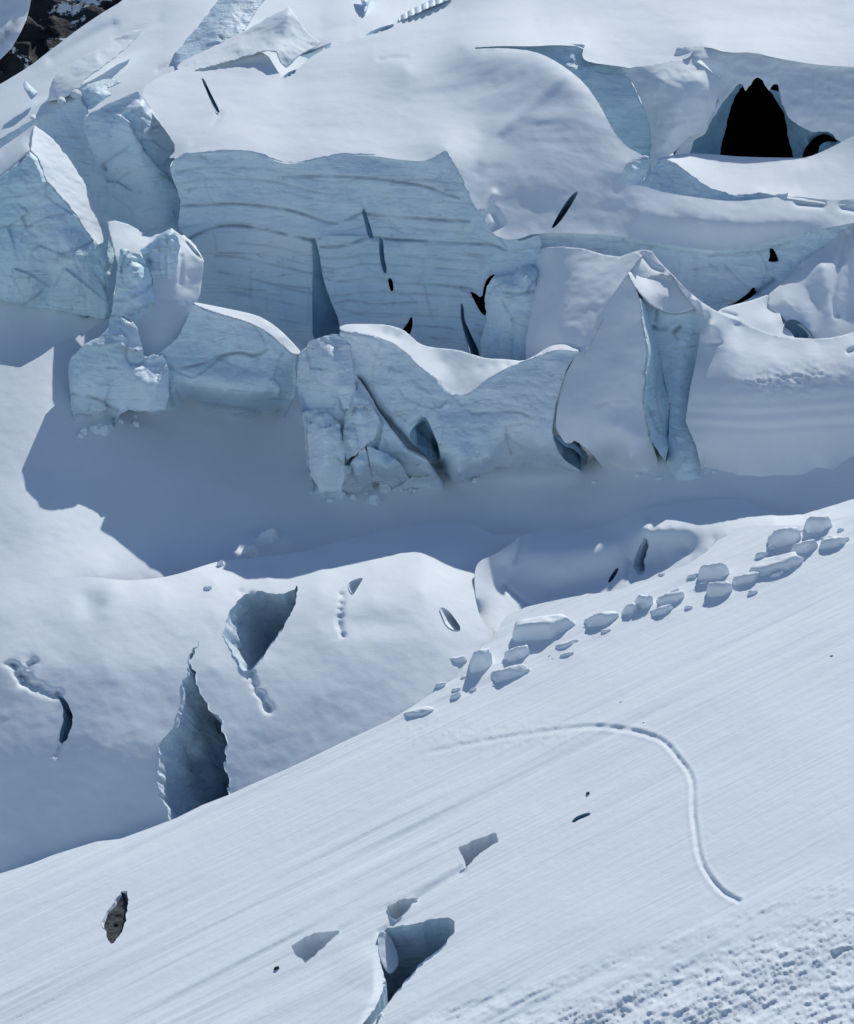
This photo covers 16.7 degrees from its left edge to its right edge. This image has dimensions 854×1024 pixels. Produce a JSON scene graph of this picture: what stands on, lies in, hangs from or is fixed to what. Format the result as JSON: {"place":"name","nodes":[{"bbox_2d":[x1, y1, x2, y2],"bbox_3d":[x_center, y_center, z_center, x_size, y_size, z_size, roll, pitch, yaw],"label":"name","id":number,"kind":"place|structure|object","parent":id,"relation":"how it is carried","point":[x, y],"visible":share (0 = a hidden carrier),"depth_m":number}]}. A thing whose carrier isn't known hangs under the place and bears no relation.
{"place":"outdoors","nodes":[
{"label":"outdoors","id":0,"kind":"place"},
{"bbox_2d":[0,299,111,366],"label":"shaded snow","id":1,"kind":"structure","parent":0,"point":[28,334],"depth_m":487.64},
{"bbox_2d":[0,125,110,318],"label":"serac","id":2,"kind":"object","parent":1,"relation":"on","point":[49,257],"visible":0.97,"depth_m":485.24},
{"bbox_2d":[97,240,117,310],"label":"ice fin","id":3,"kind":"object","parent":2,"relation":"attached to","point":[105,250],"visible":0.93,"depth_m":483.69},
{"bbox_2d":[107,221,203,356],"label":"snow gully","id":4,"kind":"object","parent":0,"point":[161,323],"visible":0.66,"depth_m":470.24},
{"bbox_2d":[108,249,155,327],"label":"serac","id":5,"kind":"object","parent":4,"relation":"on","point":[134,297],"visible":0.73,"depth_m":466.68},
{"bbox_2d":[140,228,180,287],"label":"ice pinnacle","id":6,"kind":"object","parent":4,"relation":"on","point":[160,253],"visible":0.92,"depth_m":471.11},
{"bbox_2d":[0,0,428,176],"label":"snow slope","id":7,"kind":"structure","parent":0,"point":[142,60],"depth_m":568.49},
{"bbox_2d":[24,81,37,98],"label":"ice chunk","id":8,"kind":"object","parent":7,"relation":"on","point":[31,92],"visible":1,"depth_m":544.88},
{"bbox_2d":[0,98,140,247],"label":"ice wall","id":9,"kind":"structure","parent":7,"relation":"on","point":[62,126],"depth_m":515.67},
{"bbox_2d":[57,97,65,103],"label":"ice chunk","id":10,"kind":"object","parent":9,"relation":"on","point":[61,100],"visible":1,"depth_m":516.82},
{"bbox_2d":[71,89,81,97],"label":"ice chunk","id":11,"kind":"object","parent":9,"relation":"on","point":[76,93],"visible":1,"depth_m":516.61},
{"bbox_2d":[81,79,120,108],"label":"ice chunk","id":12,"kind":"object","parent":9,"relation":"on","point":[94,94],"visible":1,"depth_m":517.46},
{"bbox_2d":[48,30,141,100],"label":"ice wall","id":13,"kind":"structure","parent":7,"relation":"on","point":[67,80],"depth_m":544.18},
{"bbox_2d":[174,0,263,63],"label":"ice wall","id":14,"kind":"structure","parent":7,"relation":"on","point":[222,21],"depth_m":552.75},
{"bbox_2d":[361,0,369,11],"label":"ice fin","id":15,"kind":"object","parent":7,"relation":"on","point":[365,4],"visible":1,"depth_m":574.44},
{"bbox_2d":[0,522,521,872],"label":"glacier hump","id":16,"kind":"object","parent":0,"point":[108,660],"visible":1,"depth_m":406.54},
{"bbox_2d":[57,695,72,744],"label":"crevasse","id":17,"kind":"structure","parent":16,"relation":"in","point":[66,725],"depth_m":400.18},
{"bbox_2d":[157,645,229,820],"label":"crevasse","id":18,"kind":"structure","parent":16,"relation":"in","point":[193,745],"depth_m":403.87},
{"bbox_2d":[203,585,211,589],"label":"snow chunk","id":19,"kind":"object","parent":16,"relation":"on","point":[208,587],"visible":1,"depth_m":423.62},
{"bbox_2d":[217,560,223,566],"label":"snow chunk","id":20,"kind":"object","parent":16,"relation":"on","point":[220,563],"visible":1,"depth_m":433.43},
{"bbox_2d":[223,586,297,672],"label":"crevasse","id":21,"kind":"structure","parent":16,"relation":"in","point":[255,623],"depth_m":426.12},
{"bbox_2d":[348,578,362,593],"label":"crevasse","id":22,"kind":"structure","parent":16,"relation":"in","point":[353,585],"depth_m":427.07},
{"bbox_2d":[440,607,459,629],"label":"crevasse","id":23,"kind":"structure","parent":16,"relation":"in","point":[450,621],"depth_m":419.52},
{"bbox_2d":[449,656,466,662],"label":"snow boulder","id":24,"kind":"object","parent":16,"relation":"on","point":[457,659],"visible":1,"depth_m":410.33},
{"bbox_2d":[0,515,853,1023],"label":"snow slope","id":25,"kind":"structure","parent":0,"point":[696,867],"depth_m":360.88},
{"bbox_2d":[102,891,128,943],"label":"rock","id":26,"kind":"object","parent":25,"relation":"on","point":[113,920],"visible":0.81,"depth_m":365.69},
{"bbox_2d":[291,931,339,960],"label":"crevasse","id":27,"kind":"structure","parent":25,"relation":"in","point":[305,948],"depth_m":350.33},
{"bbox_2d":[387,898,417,921],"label":"crevasse","id":28,"kind":"structure","parent":25,"relation":"in","point":[398,909],"depth_m":353.25},
{"bbox_2d":[363,917,454,1023],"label":"crevasse","id":29,"kind":"structure","parent":25,"relation":"in","point":[417,944],"depth_m":350.20},
{"bbox_2d":[378,932,398,972],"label":"snow block","id":30,"kind":"structure","parent":29,"relation":"in","point":[388,955],"depth_m":345.84},
{"bbox_2d":[403,706,434,715],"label":"snow boulder","id":31,"kind":"object","parent":25,"relation":"on","point":[424,710],"visible":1,"depth_m":398.13},
{"bbox_2d":[435,682,445,688],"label":"snow boulder","id":32,"kind":"object","parent":25,"relation":"on","point":[440,685],"visible":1,"depth_m":404.88},
{"bbox_2d":[450,692,460,699],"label":"snow boulder","id":33,"kind":"object","parent":25,"relation":"on","point":[456,695],"visible":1,"depth_m":400.47},
{"bbox_2d":[459,833,497,870],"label":"crevasse","id":34,"kind":"structure","parent":25,"relation":"in","point":[471,850],"depth_m":363.46},
{"bbox_2d":[469,648,492,672],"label":"snow boulder","id":35,"kind":"object","parent":25,"relation":"on","point":[481,660],"visible":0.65,"depth_m":405.96},
{"bbox_2d":[491,664,529,682],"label":"snow boulder","id":36,"kind":"object","parent":25,"relation":"on","point":[506,673],"visible":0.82,"depth_m":402.07},
{"bbox_2d":[504,645,529,661],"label":"snow boulder","id":37,"kind":"object","parent":25,"relation":"on","point":[516,653],"visible":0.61,"depth_m":406.67},
{"bbox_2d":[512,614,575,640],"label":"snow boulder","id":38,"kind":"object","parent":25,"relation":"on","point":[543,627],"visible":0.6,"depth_m":411.42},
{"bbox_2d":[555,641,573,649],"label":"snow boulder","id":39,"kind":"object","parent":25,"relation":"on","point":[563,645],"visible":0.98,"depth_m":407.19},
{"bbox_2d":[560,651,573,656],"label":"snow boulder","id":40,"kind":"object","parent":25,"relation":"on","point":[566,654],"visible":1,"depth_m":404.68},
{"bbox_2d":[572,813,589,822],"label":"crevasse","id":41,"kind":"structure","parent":25,"relation":"in","point":[581,816],"depth_m":362.84},
{"bbox_2d":[584,611,618,626],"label":"snow boulder","id":42,"kind":"object","parent":25,"relation":"on","point":[602,618],"visible":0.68,"depth_m":411.39},
{"bbox_2d":[601,629,610,632],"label":"snow boulder","id":43,"kind":"object","parent":25,"relation":"on","point":[604,630],"visible":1,"depth_m":408.93},
{"bbox_2d":[622,603,637,614],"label":"snow boulder","id":44,"kind":"object","parent":25,"relation":"on","point":[631,608],"visible":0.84,"depth_m":412.63},
{"bbox_2d":[635,594,653,608],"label":"snow boulder","id":45,"kind":"object","parent":25,"relation":"on","point":[643,601],"visible":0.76,"depth_m":413.30},
{"bbox_2d":[650,604,672,615],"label":"snow boulder","id":46,"kind":"object","parent":25,"relation":"on","point":[663,609],"visible":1,"depth_m":410.61},
{"bbox_2d":[657,590,684,604],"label":"snow boulder","id":47,"kind":"object","parent":25,"relation":"on","point":[671,597],"visible":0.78,"depth_m":412.99},
{"bbox_2d":[687,573,697,578],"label":"snow boulder","id":48,"kind":"object","parent":25,"relation":"on","point":[693,575],"visible":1,"depth_m":419.55},
{"bbox_2d":[698,562,729,579],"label":"snow boulder","id":49,"kind":"object","parent":25,"relation":"on","point":[718,570],"visible":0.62,"depth_m":417.16},
{"bbox_2d":[706,581,732,596],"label":"snow boulder","id":50,"kind":"object","parent":25,"relation":"on","point":[716,589],"visible":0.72,"depth_m":411.91},
{"bbox_2d":[732,571,759,584],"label":"snow boulder","id":51,"kind":"object","parent":25,"relation":"on","point":[749,577],"visible":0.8,"depth_m":413.88},
{"bbox_2d":[748,590,757,594],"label":"snow chunk","id":52,"kind":"object","parent":25,"relation":"on","point":[751,592],"visible":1,"depth_m":410.35},
{"bbox_2d":[755,552,768,558],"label":"snow boulder","id":53,"kind":"object","parent":25,"relation":"on","point":[761,554],"visible":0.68,"depth_m":420.89},
{"bbox_2d":[749,552,803,575],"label":"snow boulder","id":54,"kind":"object","parent":25,"relation":"on","point":[774,564],"visible":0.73,"depth_m":415.11},
{"bbox_2d":[770,570,783,576],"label":"snow boulder","id":55,"kind":"object","parent":25,"relation":"on","point":[778,573],"visible":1,"depth_m":413.86},
{"bbox_2d":[767,527,800,546],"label":"snow boulder","id":56,"kind":"object","parent":25,"relation":"on","point":[784,536],"visible":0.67,"depth_m":422.68},
{"bbox_2d":[790,539,817,553],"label":"snow boulder","id":57,"kind":"object","parent":25,"relation":"on","point":[805,546],"visible":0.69,"depth_m":419.14},
{"bbox_2d":[804,515,832,532],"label":"snow boulder","id":58,"kind":"object","parent":25,"relation":"on","point":[815,524],"visible":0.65,"depth_m":424.60},
{"bbox_2d":[819,536,845,548],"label":"snow boulder","id":59,"kind":"object","parent":25,"relation":"on","point":[826,542],"visible":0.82,"depth_m":418.84},
{"bbox_2d":[0,320,853,583],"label":"snow basin","id":60,"kind":"object","parent":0,"point":[187,487],"visible":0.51,"depth_m":454.09},
{"bbox_2d":[79,428,86,435],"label":"ice chunk","id":61,"kind":"object","parent":60,"relation":"on","point":[83,431],"visible":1,"depth_m":455.23},
{"bbox_2d":[89,425,99,434],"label":"ice chunk","id":62,"kind":"object","parent":60,"relation":"on","point":[94,429],"visible":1,"depth_m":456.86},
{"bbox_2d":[99,424,109,435],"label":"ice chunk","id":63,"kind":"object","parent":60,"relation":"on","point":[104,430],"visible":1,"depth_m":457.59},
{"bbox_2d":[68,313,169,427],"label":"serac","id":64,"kind":"object","parent":60,"relation":"on","point":[113,373],"visible":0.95,"depth_m":455.70},
{"bbox_2d":[132,421,139,426],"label":"ice chunk","id":65,"kind":"object","parent":60,"relation":"on","point":[135,423],"visible":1,"depth_m":463.76},
{"bbox_2d":[134,302,299,419],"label":"serac","id":66,"kind":"object","parent":60,"relation":"on","point":[225,361],"visible":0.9,"depth_m":461.78},
{"bbox_2d":[242,544,257,558],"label":"snow chunk","id":67,"kind":"object","parent":60,"relation":"on","point":[249,551],"visible":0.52,"depth_m":445.49},
{"bbox_2d":[257,527,277,542],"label":"snow chunk","id":68,"kind":"object","parent":60,"relation":"on","point":[269,535],"visible":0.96,"depth_m":449.51},
{"bbox_2d":[335,491,345,498],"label":"ice chunk","id":69,"kind":"object","parent":60,"relation":"on","point":[340,494],"visible":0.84,"depth_m":461.57},
{"bbox_2d":[350,494,356,499],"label":"ice chunk","id":70,"kind":"object","parent":60,"relation":"on","point":[353,496],"visible":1,"depth_m":461.71},
{"bbox_2d":[350,448,372,489],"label":"ice slab","id":71,"kind":"structure","parent":60,"relation":"on","point":[359,464],"depth_m":450.99},
{"bbox_2d":[296,334,443,496],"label":"ice pillar","id":72,"kind":"structure","parent":60,"relation":"on","point":[314,396],"depth_m":455.26},
{"bbox_2d":[306,411,345,491],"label":"ice block","id":73,"kind":"structure","parent":72,"relation":"on","point":[326,454],"depth_m":449.24},
{"bbox_2d":[306,334,355,410],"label":"ice block","id":74,"kind":"structure","parent":72,"relation":"on","point":[330,361],"depth_m":452.55},
{"bbox_2d":[343,389,379,459],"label":"ice block","id":75,"kind":"structure","parent":72,"relation":"on","point":[361,423],"depth_m":450.75},
{"bbox_2d":[365,494,379,504],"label":"ice chunk","id":76,"kind":"object","parent":60,"relation":"on","point":[373,499],"visible":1,"depth_m":460.69},
{"bbox_2d":[378,484,391,493],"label":"ice chunk","id":77,"kind":"object","parent":60,"relation":"on","point":[382,488],"visible":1,"depth_m":463.17},
{"bbox_2d":[367,446,408,482],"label":"ice slab","id":78,"kind":"structure","parent":60,"relation":"on","point":[384,466],"depth_m":451.06},
{"bbox_2d":[339,324,588,483],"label":"serac","id":79,"kind":"object","parent":60,"relation":"on","point":[461,417],"visible":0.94,"depth_m":454.28},
{"bbox_2d":[472,477,478,482],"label":"ice chunk","id":80,"kind":"object","parent":60,"relation":"on","point":[475,479],"visible":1,"depth_m":464.58},
{"bbox_2d":[480,264,536,360],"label":"ice block","id":81,"kind":"structure","parent":60,"relation":"on","point":[508,302],"depth_m":476.16},
{"bbox_2d":[526,247,701,480],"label":"serac","id":82,"kind":"object","parent":60,"relation":"on","point":[633,360],"visible":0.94,"depth_m":459.23},
{"bbox_2d":[109,60,783,1009],"bbox_3d":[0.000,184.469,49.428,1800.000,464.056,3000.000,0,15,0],"label":"glacier","id":83,"kind":"object","parent":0,"point":[201,256],"depth_m":642.02},
{"bbox_2d":[0,0,121,83],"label":"rock cliff","id":84,"kind":"structure","parent":83,"relation":"on","point":[49,25],"depth_m":641.99},
{"bbox_2d":[0,0,30,58],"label":"snow patch","id":85,"kind":"object","parent":84,"relation":"on","point":[13,15],"visible":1,"depth_m":634.45},
{"bbox_2d":[83,91,183,234],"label":"serac","id":86,"kind":"object","parent":83,"relation":"on","point":[131,144],"visible":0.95,"depth_m":506.69},
{"bbox_2d":[170,150,540,356],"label":"ice cliff","id":87,"kind":"structure","parent":83,"relation":"on","point":[305,253],"depth_m":491.77},
{"bbox_2d":[517,223,852,323],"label":"ice wall","id":88,"kind":"structure","parent":83,"relation":"on","point":[717,280],"depth_m":487.59},
{"bbox_2d":[143,0,853,249],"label":"glacier","id":89,"kind":"object","parent":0,"point":[531,142],"visible":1,"depth_m":509.81},
{"bbox_2d":[202,79,218,112],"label":"crevasse","id":90,"kind":"structure","parent":89,"relation":"in","point":[212,101],"depth_m":521.30},
{"bbox_2d":[177,7,319,70],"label":"ice block","id":91,"kind":"structure","parent":89,"relation":"on","point":[286,37],"depth_m":537.14},
{"bbox_2d":[283,69,297,77],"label":"crevasse","id":92,"kind":"structure","parent":89,"relation":"in","point":[289,73],"depth_m":530.03},
{"bbox_2d":[300,43,330,58],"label":"crevasse","id":93,"kind":"structure","parent":89,"relation":"in","point":[309,54],"depth_m":538.97},
{"bbox_2d":[366,24,393,35],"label":"crevasse","id":94,"kind":"structure","parent":89,"relation":"in","point":[381,29],"depth_m":549.18},
{"bbox_2d":[397,0,446,21],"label":"ice wall","id":95,"kind":"structure","parent":89,"relation":"on","point":[419,9],"depth_m":554.86},
{"bbox_2d":[475,43,651,176],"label":"ice wall","id":96,"kind":"structure","parent":89,"relation":"on","point":[613,90],"depth_m":519.31},
{"bbox_2d":[552,192,576,227],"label":"crevasse","id":97,"kind":"structure","parent":89,"relation":"in","point":[565,208],"depth_m":488.32},
{"bbox_2d":[620,58,718,169],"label":"serac","id":98,"kind":"object","parent":89,"relation":"on","point":[679,98],"visible":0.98,"depth_m":517.28},
{"bbox_2d":[643,159,788,200],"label":"ice wall","id":99,"kind":"structure","parent":89,"relation":"on","point":[669,176],"depth_m":501.29},
{"bbox_2d":[622,155,649,185],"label":"ice block","id":100,"kind":"structure","parent":99,"relation":"on","point":[635,170],"depth_m":497.96},
{"bbox_2d":[673,45,853,181],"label":"cave wall","id":101,"kind":"structure","parent":89,"relation":"on","point":[769,106],"depth_m":524.42},
{"bbox_2d":[768,223,853,338],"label":"serac","id":102,"kind":"object","parent":89,"relation":"on","point":[813,293],"visible":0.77,"depth_m":481.36},
{"bbox_2d":[784,319,814,338],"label":"crevasse","id":103,"kind":"structure","parent":102,"relation":"in","point":[794,328],"depth_m":476.71},
{"bbox_2d":[474,499,853,635],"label":"glacier bowl","id":104,"kind":"object","parent":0,"point":[522,572],"visible":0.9,"depth_m":435.60},
{"bbox_2d":[608,568,617,582],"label":"crevasse","id":105,"kind":"structure","parent":104,"relation":"in","point":[613,575],"depth_m":436.07},
{"bbox_2d":[633,538,648,574],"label":"crevasse","id":106,"kind":"structure","parent":104,"relation":"in","point":[639,566],"depth_m":438.47},
{"bbox_2d":[631,250,853,476],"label":"snow mass","id":107,"kind":"object","parent":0,"point":[762,403],"visible":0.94,"depth_m":451.73},
{"bbox_2d":[718,295,793,336],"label":"snow wedge","id":108,"kind":"object","parent":107,"relation":"on","point":[759,313],"visible":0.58,"depth_m":474.92},
{"bbox_2d":[658,136,853,204],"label":"snow shelf","id":109,"kind":"object","parent":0,"point":[827,174],"visible":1,"depth_m":504.69}
]}

